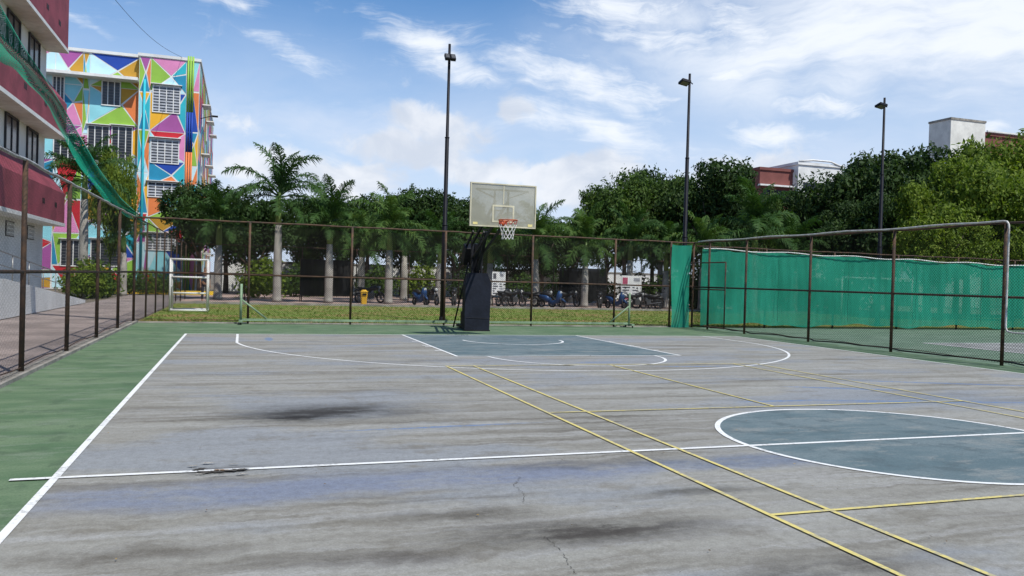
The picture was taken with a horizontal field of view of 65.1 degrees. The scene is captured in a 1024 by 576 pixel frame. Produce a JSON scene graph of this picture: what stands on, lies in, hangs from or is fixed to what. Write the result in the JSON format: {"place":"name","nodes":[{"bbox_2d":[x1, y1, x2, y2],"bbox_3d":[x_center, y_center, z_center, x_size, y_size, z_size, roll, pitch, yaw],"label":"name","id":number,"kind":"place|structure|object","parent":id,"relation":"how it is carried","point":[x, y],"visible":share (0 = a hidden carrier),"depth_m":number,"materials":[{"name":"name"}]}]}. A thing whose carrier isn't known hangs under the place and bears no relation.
{"place":"outdoors","nodes":[
{"label":"outdoors","id":0,"kind":"place"},
{"bbox_2d":[0,294,188,376],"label":"side path","id":1,"kind":"structure","parent":0,"point":[86,321],"depth_m":20.80,"materials":[{"name":"brick"}]},
{"bbox_2d":[173,293,696,309],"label":"path","id":2,"kind":"structure","parent":0,"point":[344,301],"depth_m":47.59,"materials":[{"name":"concrete"}]},
{"bbox_2d":[155,179,242,290],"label":"broadleaf tree","id":3,"kind":"object","parent":2,"relation":"on","point":[168,208],"visible":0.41,"depth_m":51.20,"materials":[{"name":"green plant"}]},
{"bbox_2d":[171,179,261,298],"bbox_3d":[-15.886,-2.603,43.269,4.008,6.403,4.497,2,1,4],"label":"palm tree","id":4,"kind":"object","parent":2,"relation":"on","point":[218,207],"visible":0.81,"depth_m":43.00,"materials":[{"name":"green plant"}]},
{"bbox_2d":[180,191,270,292],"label":"broadleaf tree","id":5,"kind":"object","parent":2,"relation":"on","point":[225,279],"visible":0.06,"depth_m":56.42,"materials":[{"name":"green plant"}]},
{"bbox_2d":[209,196,313,294],"bbox_3d":[-18.109,-2.954,55.291,7.240,6.830,7.608,2,1,12],"label":"broadleaf tree","id":6,"kind":"object","parent":2,"relation":"on","point":[264,217],"visible":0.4,"depth_m":54.45,"materials":[{"name":"green plant"}]},
{"bbox_2d":[234,257,291,297],"bbox_3d":[-14.870,-0.615,47.848,3.350,2.725,4.156,1,1,-19],"label":"shrub","id":7,"kind":"object","parent":2,"relation":"on","point":[262,282],"visible":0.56,"depth_m":47.24,"materials":[{"name":"green plant"}]},
{"bbox_2d":[221,142,325,301],"bbox_3d":[-12.380,-3.460,41.797,5.319,8.344,4.908,1,1,-19],"label":"palm tree","id":8,"kind":"object","parent":2,"relation":"on","point":[280,178],"visible":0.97,"depth_m":41.63,"materials":[{"name":"green plant"}]},
{"bbox_2d":[281,263,308,296],"bbox_3d":[-14.210,-0.522,52.178,3.077,2.453,3.685,1,1,-19],"label":"shrub","id":9,"kind":"object","parent":2,"relation":"on","point":[292,285],"visible":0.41,"depth_m":51.62,"materials":[{"name":"green plant"}]},
{"bbox_2d":[288,173,363,302],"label":"palm tree","id":10,"kind":"object","parent":2,"relation":"on","point":[331,203],"visible":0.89,"depth_m":42.50,"materials":[{"name":"green plant"}]},
{"bbox_2d":[299,258,353,301],"bbox_3d":[-10.161,-0.424,44.090,2.890,2.350,0.152,1,1,-19],"label":"gate","id":11,"kind":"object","parent":2,"relation":"on","point":[339,289],"visible":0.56,"depth_m":44.00,"materials":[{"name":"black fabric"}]},
{"bbox_2d":[297,194,374,259],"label":"broadleaf tree","id":12,"kind":"object","parent":2,"relation":"on","point":[313,252],"visible":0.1,"depth_m":57.67,"materials":[{"name":"green plant"}]},
{"bbox_2d":[321,206,393,299],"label":"palm tree","id":13,"kind":"object","parent":2,"relation":"on","point":[363,223],"visible":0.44,"depth_m":48.41,"materials":[{"name":"green plant"}]},
{"bbox_2d":[323,191,412,272],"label":"broadleaf tree","id":14,"kind":"object","parent":2,"relation":"on","point":[370,210],"visible":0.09,"depth_m":59.14,"materials":[{"name":"green plant"}]},
{"bbox_2d":[355,262,398,297],"bbox_3d":[-9.393,-0.486,55.821,3.722,2.589,3.237,1,1,-19],"label":"shrub","id":15,"kind":"object","parent":2,"relation":"on","point":[377,273],"visible":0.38,"depth_m":55.35,"materials":[{"name":"green plant"}]},
{"bbox_2d":[347,181,431,303],"bbox_3d":[-6.886,-2.447,43.718,4.776,6.584,4.539,2,1,39],"label":"palm tree","id":16,"kind":"object","parent":2,"relation":"on","point":[391,214],"visible":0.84,"depth_m":43.54,"materials":[{"name":"green plant"}]},
{"bbox_2d":[375,207,433,300],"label":"palm tree","id":17,"kind":"object","parent":2,"relation":"on","point":[403,284],"visible":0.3,"depth_m":50.31,"materials":[{"name":"green plant"}]},
{"bbox_2d":[393,262,448,296],"bbox_3d":[-6.370,-0.471,56.745,4.178,2.725,3.351,1,1,-19],"label":"shrub","id":18,"kind":"object","parent":2,"relation":"on","point":[424,275],"visible":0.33,"depth_m":56.29,"materials":[{"name":"green plant"}]},
{"bbox_2d":[388,183,479,288],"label":"broadleaf tree","id":19,"kind":"object","parent":2,"relation":"on","point":[426,200],"visible":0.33,"depth_m":57.76,"materials":[{"name":"green plant"}]},
{"bbox_2d":[406,211,467,302],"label":"palm tree","id":20,"kind":"object","parent":2,"relation":"on","point":[437,236],"visible":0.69,"depth_m":46.31,"materials":[{"name":"green plant"}]},
{"bbox_2d":[188,243,691,302],"bbox_3d":[4.888,-0.375,50.173,46.751,3.002,0.060,1,1,-19],"label":"post and rail fence","id":21,"kind":"object","parent":2,"relation":"on","point":[408,267],"visible":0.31,"depth_m":46.49,"materials":[{"name":"metal"}]},
{"bbox_2d":[425,196,486,283],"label":"broadleaf tree","id":22,"kind":"object","parent":2,"relation":"on","point":[465,202],"visible":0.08,"depth_m":60.61,"materials":[{"name":"green plant"}]},
{"bbox_2d":[465,227,523,304],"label":"palm tree","id":23,"kind":"object","parent":2,"relation":"on","point":[493,252],"visible":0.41,"depth_m":46.79,"materials":[{"name":"green plant"}]},
{"bbox_2d":[492,272,505,305],"bbox_3d":[-0.775,0.049,45.560,0.795,1.937,0.103,1,1,-19],"label":"poster board","id":24,"kind":"object","parent":2,"relation":"on","point":[498,286],"visible":0.71,"depth_m":45.50,"materials":[{"name":"white paint"}]},
{"bbox_2d":[502,199,575,304],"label":"palm tree","id":25,"kind":"object","parent":2,"relation":"on","point":[540,229],"visible":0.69,"depth_m":46.25,"materials":[{"name":"green plant"}]},
{"bbox_2d":[547,200,614,306],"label":"palm tree","id":26,"kind":"object","parent":2,"relation":"on","point":[584,229],"visible":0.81,"depth_m":47.28,"materials":[{"name":"green plant"}]},
{"bbox_2d":[558,267,606,303],"bbox_3d":[4.332,-0.071,48.968,3.189,2.350,0.152,1,1,-19],"label":"windbreak panel","id":27,"kind":"object","parent":2,"relation":"on","point":[566,278],"visible":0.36,"depth_m":48.90,"materials":[{"name":"black fabric"}]},
{"bbox_2d":[567,183,634,303],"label":"broadleaf tree","id":28,"kind":"object","parent":2,"relation":"on","point":[584,194],"visible":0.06,"depth_m":55.71,"materials":[{"name":"green plant"}]},
{"bbox_2d":[621,275,641,307],"bbox_3d":[7.034,0.244,47.450,1.308,1.943,0.103,1,1,-19],"label":"poster board","id":29,"kind":"object","parent":2,"relation":"on","point":[634,280],"visible":0.39,"depth_m":47.40,"materials":[{"name":"white paint"}]},
{"bbox_2d":[596,201,666,306],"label":"palm tree","id":30,"kind":"object","parent":2,"relation":"on","point":[633,228],"visible":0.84,"depth_m":50.27,"materials":[{"name":"green plant"}]},
{"bbox_2d":[636,220,700,307],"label":"palm tree","id":31,"kind":"object","parent":2,"relation":"on","point":[665,233],"visible":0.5,"depth_m":48.94,"materials":[{"name":"green plant"}]},
{"bbox_2d":[660,207,742,309],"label":"palm tree","id":32,"kind":"object","parent":2,"relation":"on","point":[702,232],"visible":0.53,"depth_m":47.84,"materials":[{"name":"green plant"}]},
{"bbox_2d":[758,211,830,256],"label":"palm tree","id":33,"kind":"object","parent":2,"relation":"on","point":[792,229],"visible":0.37,"depth_m":47.32,"materials":[{"name":"green plant"}]},
{"bbox_2d":[808,200,874,258],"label":"broadleaf tree","id":34,"kind":"object","parent":2,"relation":"on","point":[836,224],"visible":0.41,"depth_m":48.34,"materials":[{"name":"green plant"}]},
{"bbox_2d":[1,275,1021,367],"bbox_3d":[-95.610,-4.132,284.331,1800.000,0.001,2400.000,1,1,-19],"label":"ground","id":35,"kind":"structure","parent":0,"point":[115,295],"depth_m":45.44,"materials":[{"name":"soil"}]},
{"bbox_2d":[0,0,68,287],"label":"banded building","id":36,"kind":"structure","parent":35,"relation":"on","point":[28,126],"depth_m":29.90,"materials":[{"name":"red paint"}]},
{"bbox_2d":[4,111,18,154],"bbox_3d":[-17.990,-5.524,28.874,0.067,1.330,1.700,1,1,-19],"label":"window","id":37,"kind":"structure","parent":36,"relation":"in","point":[11,123],"depth_m":28.84,"materials":[{"name":"black glass"}]},
{"bbox_2d":[6,7,21,52],"bbox_3d":[-17.890,-9.108,28.837,0.067,1.400,1.700,1,1,-19],"label":"window","id":38,"kind":"structure","parent":36,"relation":"in","point":[16,23],"depth_m":28.83,"materials":[{"name":"black glass"}]},
{"bbox_2d":[26,126,38,163],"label":"window","id":39,"kind":"structure","parent":36,"relation":"in","point":[32,137],"depth_m":31.68,"materials":[{"name":"black glass"}]},
{"bbox_2d":[28,32,40,72],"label":"window","id":40,"kind":"structure","parent":36,"relation":"in","point":[34,46],"depth_m":31.65,"materials":[{"name":"black glass"}]},
{"bbox_2d":[0,6,141,220],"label":"ball netting","id":41,"kind":"object","parent":36,"relation":"hanging from","point":[49,100],"visible":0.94,"depth_m":23.31,"materials":[{"name":"teal"}]},
{"bbox_2d":[0,279,84,318],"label":"ramp wall","id":42,"kind":"structure","parent":35,"relation":"on","point":[33,306],"depth_m":25.12,"materials":[{"name":"concrete"}]},
{"bbox_2d":[0,321,137,388],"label":"side kerb","id":43,"kind":"structure","parent":35,"relation":"on","point":[7,380],"depth_m":12.82,"materials":[{"name":"concrete"}]},
{"bbox_2d":[0,146,136,378],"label":"chain link fence","id":44,"kind":"object","parent":43,"relation":"on","point":[22,271],"visible":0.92,"depth_m":13.18,"materials":[{"name":"black"}]},
{"bbox_2d":[53,259,112,298],"bbox_3d":[-21.048,-0.398,39.288,2.648,2.044,2.994,1,1,-19],"label":"shrub","id":45,"kind":"object","parent":35,"relation":"on","point":[72,277],"visible":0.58,"depth_m":39.02,"materials":[{"name":"green plant"}]},
{"bbox_2d":[57,256,124,297],"bbox_3d":[-21.541,-0.552,41.303,3.440,2.316,2.959,1,1,-19],"label":"shrub","id":46,"kind":"object","parent":35,"relation":"on","point":[112,276],"visible":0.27,"depth_m":40.99,"materials":[{"name":"green plant"}]},
{"bbox_2d":[44,133,138,296],"bbox_3d":[-21.768,-3.783,41.120,4.666,8.480,4.358,1,1,-19],"label":"palm tree","id":47,"kind":"object","parent":35,"relation":"on","point":[73,164],"visible":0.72,"depth_m":40.94,"materials":[{"name":"green plant"}]},
{"bbox_2d":[88,143,140,268],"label":"broadleaf tree","id":48,"kind":"object","parent":35,"relation":"on","point":[116,173],"visible":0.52,"depth_m":44.74,"materials":[{"name":"green plant"}]},
{"bbox_2d":[88,208,152,294],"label":"palm tree","id":49,"kind":"object","parent":35,"relation":"on","point":[124,231],"visible":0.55,"depth_m":45.18,"materials":[{"name":"green plant"}]},
{"bbox_2d":[42,47,217,290],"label":"mural building","id":50,"kind":"structure","parent":35,"relation":"on","point":[153,112],"depth_m":55.67,"materials":[{"name":"multicoloured paint"}]},
{"bbox_2d":[52,75,64,101],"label":"window","id":51,"kind":"structure","parent":50,"relation":"in","point":[58,82],"depth_m":54.33,"materials":[{"name":"white paint"}]},
{"bbox_2d":[58,238,78,265],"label":"window","id":52,"kind":"structure","parent":50,"relation":"in","point":[64,240],"depth_m":54.65,"materials":[{"name":"white paint"}]},
{"bbox_2d":[86,123,110,160],"bbox_3d":[-28.388,-9.974,55.065,1.585,2.563,0.236,1,1,-19],"label":"window","id":53,"kind":"structure","parent":50,"relation":"in","point":[96,131],"depth_m":55.10,"materials":[{"name":"white paint"}]},
{"bbox_2d":[88,237,117,266],"bbox_3d":[-28.063,-2.465,55.324,2.030,1.953,0.236,1,1,-19],"label":"window","id":54,"kind":"structure","parent":50,"relation":"in","point":[93,254],"depth_m":55.35,"materials":[{"name":"white paint"}]},
{"bbox_2d":[101,80,120,106],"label":"window","id":55,"kind":"structure","parent":50,"relation":"in","point":[110,90],"depth_m":55.35,"materials":[{"name":"glass"}]},
{"bbox_2d":[109,123,134,161],"bbox_3d":[-26.993,-9.989,55.534,1.557,2.608,0.236,1,1,-19],"label":"window","id":56,"kind":"structure","parent":50,"relation":"in","point":[123,138],"depth_m":55.63,"materials":[{"name":"white paint"}]},
{"bbox_2d":[144,231,175,250],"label":"window","id":57,"kind":"structure","parent":50,"relation":"in","point":[160,233],"depth_m":55.99,"materials":[{"name":"white paint"}]},
{"bbox_2d":[146,180,181,197],"bbox_3d":[-24.276,-6.888,55.929,2.286,1.168,0.236,1,1,-19],"label":"window","id":58,"kind":"structure","parent":50,"relation":"in","point":[153,188],"depth_m":55.89,"materials":[{"name":"white paint"}]},
{"bbox_2d":[149,136,180,164],"bbox_3d":[-24.184,-9.581,55.906,2.066,1.823,0.236,1,1,-19],"label":"window","id":59,"kind":"structure","parent":50,"relation":"in","point":[163,151],"depth_m":55.97,"materials":[{"name":"white paint"}]},
{"bbox_2d":[151,82,181,113],"bbox_3d":[-24.060,-13.189,55.876,2.011,1.993,0.236,1,1,-19],"label":"window","id":60,"kind":"structure","parent":50,"relation":"in","point":[165,99],"depth_m":55.95,"materials":[{"name":"white paint"}]},
{"bbox_2d":[273,195,359,265],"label":"broadleaf tree","id":61,"kind":"object","parent":35,"relation":"on","point":[294,255],"visible":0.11,"depth_m":59.10,"materials":[{"name":"green plant"}]},
{"bbox_2d":[138,321,670,326],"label":"kerb","id":62,"kind":"structure","parent":35,"relation":"on","point":[383,324],"depth_m":24.49,"materials":[{"name":"concrete"}]},
{"bbox_2d":[175,301,699,311],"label":"lawn kerb","id":63,"kind":"structure","parent":35,"relation":"on","point":[310,304],"depth_m":39.69,"materials":[{"name":"concrete"}]},
{"bbox_2d":[222,261,668,299],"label":"compound wall","id":64,"kind":"structure","parent":35,"relation":"on","point":[397,273],"depth_m":66.42,"materials":[{"name":"concrete"}]},
{"bbox_2d":[447,229,531,275],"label":"broadleaf tree","id":65,"kind":"object","parent":35,"relation":"on","point":[512,252],"visible":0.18,"depth_m":63.73,"materials":[{"name":"green plant"}]},
{"bbox_2d":[497,227,555,280],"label":"broadleaf tree","id":66,"kind":"object","parent":35,"relation":"on","point":[513,269],"visible":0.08,"depth_m":66.67,"materials":[{"name":"green plant"}]},
{"bbox_2d":[511,221,579,291],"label":"broadleaf tree","id":67,"kind":"object","parent":35,"relation":"on","point":[543,267],"visible":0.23,"depth_m":65.69,"materials":[{"name":"green plant"}]},
{"bbox_2d":[545,222,612,277],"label":"broadleaf tree","id":68,"kind":"object","parent":35,"relation":"on","point":[576,263],"visible":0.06,"depth_m":68.42,"materials":[{"name":"green plant"}]},
{"bbox_2d":[577,167,682,275],"bbox_3d":[7.996,-3.634,55.365,7.782,9.686,7.004,1,1,-19],"label":"broadleaf tree","id":69,"kind":"object","parent":35,"relation":"on","point":[624,191],"visible":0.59,"depth_m":53.91,"materials":[{"name":"green plant"}]},
{"bbox_2d":[629,163,696,290],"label":"broadleaf tree","id":70,"kind":"object","parent":35,"relation":"on","point":[655,175],"visible":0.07,"depth_m":57.83,"materials":[{"name":"green plant"}]},
{"bbox_2d":[641,169,717,268],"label":"broadleaf tree","id":71,"kind":"object","parent":35,"relation":"on","point":[676,181],"visible":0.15,"depth_m":55.18,"materials":[{"name":"green plant"}]},
{"bbox_2d":[654,155,773,250],"bbox_3d":[13.879,-3.784,54.136,7.516,10.353,6.705,2,1,38],"label":"broadleaf tree","id":72,"kind":"object","parent":35,"relation":"on","point":[716,182],"visible":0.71,"depth_m":53.01,"materials":[{"name":"green plant"}]},
{"bbox_2d":[751,167,795,250],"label":"maroon building","id":73,"kind":"structure","parent":35,"relation":"on","point":[781,179],"depth_m":100.42,"materials":[{"name":"red concrete"}]},
{"bbox_2d":[759,189,800,254],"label":"broadleaf tree","id":74,"kind":"object","parent":35,"relation":"on","point":[779,206],"visible":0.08,"depth_m":64.66,"materials":[{"name":"green plant"}]},
{"bbox_2d":[771,159,843,190],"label":"white wing","id":75,"kind":"structure","parent":35,"relation":"on","point":[803,167],"depth_m":101.14,"materials":[{"name":"paint"}]},
{"bbox_2d":[781,179,847,256],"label":"broadleaf tree","id":76,"kind":"object","parent":35,"relation":"on","point":[802,219],"visible":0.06,"depth_m":55.24,"materials":[{"name":"green plant"}]},
{"bbox_2d":[788,156,907,230],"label":"broadleaf tree","id":77,"kind":"object","parent":35,"relation":"on","point":[825,196],"visible":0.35,"depth_m":52.57,"materials":[{"name":"green plant"}]},
{"bbox_2d":[846,148,943,211],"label":"broadleaf tree","id":78,"kind":"object","parent":35,"relation":"on","point":[906,163],"visible":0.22,"depth_m":50.89,"materials":[{"name":"green plant"}]},
{"bbox_2d":[906,141,980,194],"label":"broadleaf tree","id":79,"kind":"object","parent":35,"relation":"on","point":[926,155],"visible":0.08,"depth_m":52.65,"materials":[{"name":"green plant"}]},
{"bbox_2d":[927,151,1016,264],"bbox_3d":[25.354,-2.931,45.380,4.451,9.456,7.298,2,1,-1],"label":"broadleaf tree","id":80,"kind":"object","parent":35,"relation":"on","point":[975,178],"visible":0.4,"depth_m":43.52,"materials":[{"name":"green plant"}]},
{"bbox_2d":[927,138,1023,233],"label":"broadleaf tree","id":81,"kind":"object","parent":35,"relation":"on","point":[996,153],"visible":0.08,"depth_m":47.83,"materials":[{"name":"green plant"}]},
{"bbox_2d":[928,117,1023,255],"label":"building","id":82,"kind":"structure","parent":35,"relation":"on","point":[948,131],"depth_m":78.15,"materials":[{"name":"white paint"}]},
{"bbox_2d":[0,334,1023,575],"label":"court surface","id":83,"kind":"object","parent":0,"point":[664,455],"visible":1,"depth_m":6.50,"materials":[{"name":"concrete"}]},
{"bbox_2d":[0,323,1023,531],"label":"court border","id":84,"kind":"object","parent":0,"point":[54,416],"visible":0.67,"depth_m":11.03,"materials":[{"name":"green concrete"}]},
{"bbox_2d":[135,217,693,326],"bbox_3d":[-2.106,-0.309,25.248,17.802,3.006,0.080,1,1,-19],"label":"chain link fence","id":85,"kind":"object","parent":84,"relation":"on","point":[495,300],"visible":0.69,"depth_m":24.66,"materials":[{"name":"black metal"}]},
{"bbox_2d":[671,245,691,327],"bbox_3d":[5.847,-0.037,27.820,0.739,2.909,0.166,1,1,-19],"label":"shade cloth","id":86,"kind":"object","parent":85,"relation":"hanging from","point":[680,264],"visible":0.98,"depth_m":27.85,"materials":[{"name":"fabric"}]},
{"bbox_2d":[239,284,634,327],"bbox_3d":[-1.917,0.604,24.982,12.451,1.162,0.650,1,1,-19],"label":"net frame","id":87,"kind":"object","parent":84,"relation":"on","point":[241,319],"visible":1,"depth_m":24.55,"materials":[{"name":"green metal"}]},
{"bbox_2d":[453,182,536,330],"bbox_3d":[-0.846,-0.703,21.957,1.740,3.895,5.017,1,1,-19],"label":"basketball stand","id":88,"kind":"object","parent":84,"relation":"on","point":[501,206],"visible":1,"depth_m":20.42,"materials":[{"name":"black plastic"}]},
{"bbox_2d":[691,221,1023,365],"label":"chain link fence","id":89,"kind":"object","parent":84,"relation":"on","point":[892,293],"visible":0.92,"depth_m":19.77,"materials":[{"name":"black"}]},
{"bbox_2d":[691,262,726,328],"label":"fence gate","id":90,"kind":"structure","parent":89,"relation":"attached to","point":[694,264],"depth_m":26.98,"materials":[{"name":"black"}]},
{"bbox_2d":[698,220,1023,334],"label":"bent pipe frame","id":91,"kind":"object","parent":89,"relation":"attached to","point":[1007,269],"visible":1,"depth_m":17.72,"materials":[{"name":"metal"}]},
{"bbox_2d":[68,0,1023,273],"label":"sky","id":92,"kind":"structure","parent":0,"point":[557,97],"materials":[{"name":"blue"}]},
{"bbox_2d":[139,303,1023,329],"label":"lawn","id":93,"kind":"structure","parent":0,"point":[450,311],"depth_m":32.52,"materials":[{"name":"plant"}]},
{"bbox_2d":[135,218,186,320],"bbox_3d":[-13.953,-0.714,32.596,0.072,3.000,21.300,1,1,-19],"label":"chain link fence","id":94,"kind":"object","parent":93,"relation":"on","point":[155,266],"visible":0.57,"depth_m":28.22,"materials":[{"name":"brown"}]},
{"bbox_2d":[168,258,209,311],"bbox_3d":[-11.920,-0.110,29.706,1.334,1.945,1.172,1,1,-19],"label":"football goal","id":95,"kind":"object","parent":93,"relation":"on","point":[172,292],"visible":0.77,"depth_m":29.37,"materials":[{"name":"white paint"}]},
{"bbox_2d":[437,44,455,320],"bbox_3d":[-2.257,-3.605,27.521,0.370,9.500,0.422,1,1,-19],"label":"floodlight pole","id":96,"kind":"object","parent":93,"relation":"on","point":[449,56],"visible":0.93,"depth_m":27.49,"materials":[{"name":"metal"}]},
{"bbox_2d":[678,73,692,245],"bbox_3d":[6.506,-3.392,30.438,0.645,9.500,0.483,1,1,-19],"label":"floodlight pole","id":97,"kind":"object","parent":93,"relation":"on","point":[685,82],"visible":0.73,"depth_m":30.48,"materials":[{"name":"metal"}]},
{"bbox_2d":[706,176,799,254],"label":"palm tree","id":98,"kind":"object","parent":93,"relation":"on","point":[759,221],"visible":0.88,"depth_m":42.88,"materials":[{"name":"green plant"}]},
{"bbox_2d":[820,189,913,259],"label":"broadleaf tree","id":99,"kind":"object","parent":93,"relation":"on","point":[871,200],"visible":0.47,"depth_m":46.31,"materials":[{"name":"green plant"}]},
{"bbox_2d":[875,98,887,258],"bbox_3d":[15.277,-3.178,33.391,0.645,9.500,0.483,1,1,-19],"label":"floodlight pole","id":100,"kind":"object","parent":93,"relation":"on","point":[883,105],"visible":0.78,"depth_m":33.43,"materials":[{"name":"metal"}]},
{"bbox_2d":[865,179,967,259],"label":"broadleaf tree","id":101,"kind":"object","parent":93,"relation":"on","point":[914,197],"visible":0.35,"depth_m":45.01,"materials":[{"name":"green plant"}]},
{"bbox_2d":[890,199,1003,265],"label":"broadleaf tree","id":102,"kind":"object","parent":93,"relation":"on","point":[952,214],"visible":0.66,"depth_m":41.52,"materials":[{"name":"green plant"}]},
{"bbox_2d":[937,128,1023,225],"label":"broadleaf tree","id":103,"kind":"object","parent":93,"relation":"on","point":[967,148],"visible":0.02,"depth_m":49.20,"materials":[{"name":"green plant"}]},
{"bbox_2d":[950,173,1023,266],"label":"broadleaf tree","id":104,"kind":"object","parent":93,"relation":"on","point":[1016,201],"visible":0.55,"depth_m":42.80,"materials":[{"name":"green plant"}]},
{"bbox_2d":[695,327,1023,367],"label":"tennis court","id":105,"kind":"object","parent":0,"point":[952,339],"depth_m":24.43,"materials":[{"name":"concrete"}]},
{"bbox_2d":[694,246,1023,329],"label":"chain link fence","id":106,"kind":"object","parent":105,"relation":"on","point":[898,256],"visible":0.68,"depth_m":30.29,"materials":[{"name":"black"}]},
{"bbox_2d":[700,248,1023,328],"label":"shade cloth","id":107,"kind":"object","parent":106,"relation":"attached to","point":[825,299],"visible":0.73,"depth_m":30.15,"materials":[{"name":"green fabric"}]},
{"bbox_2d":[728,329,1023,365],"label":"kerb","id":108,"kind":"object","parent":105,"relation":"on","point":[887,347],"visible":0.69,"depth_m":20.00,"materials":[{"name":"concrete"}]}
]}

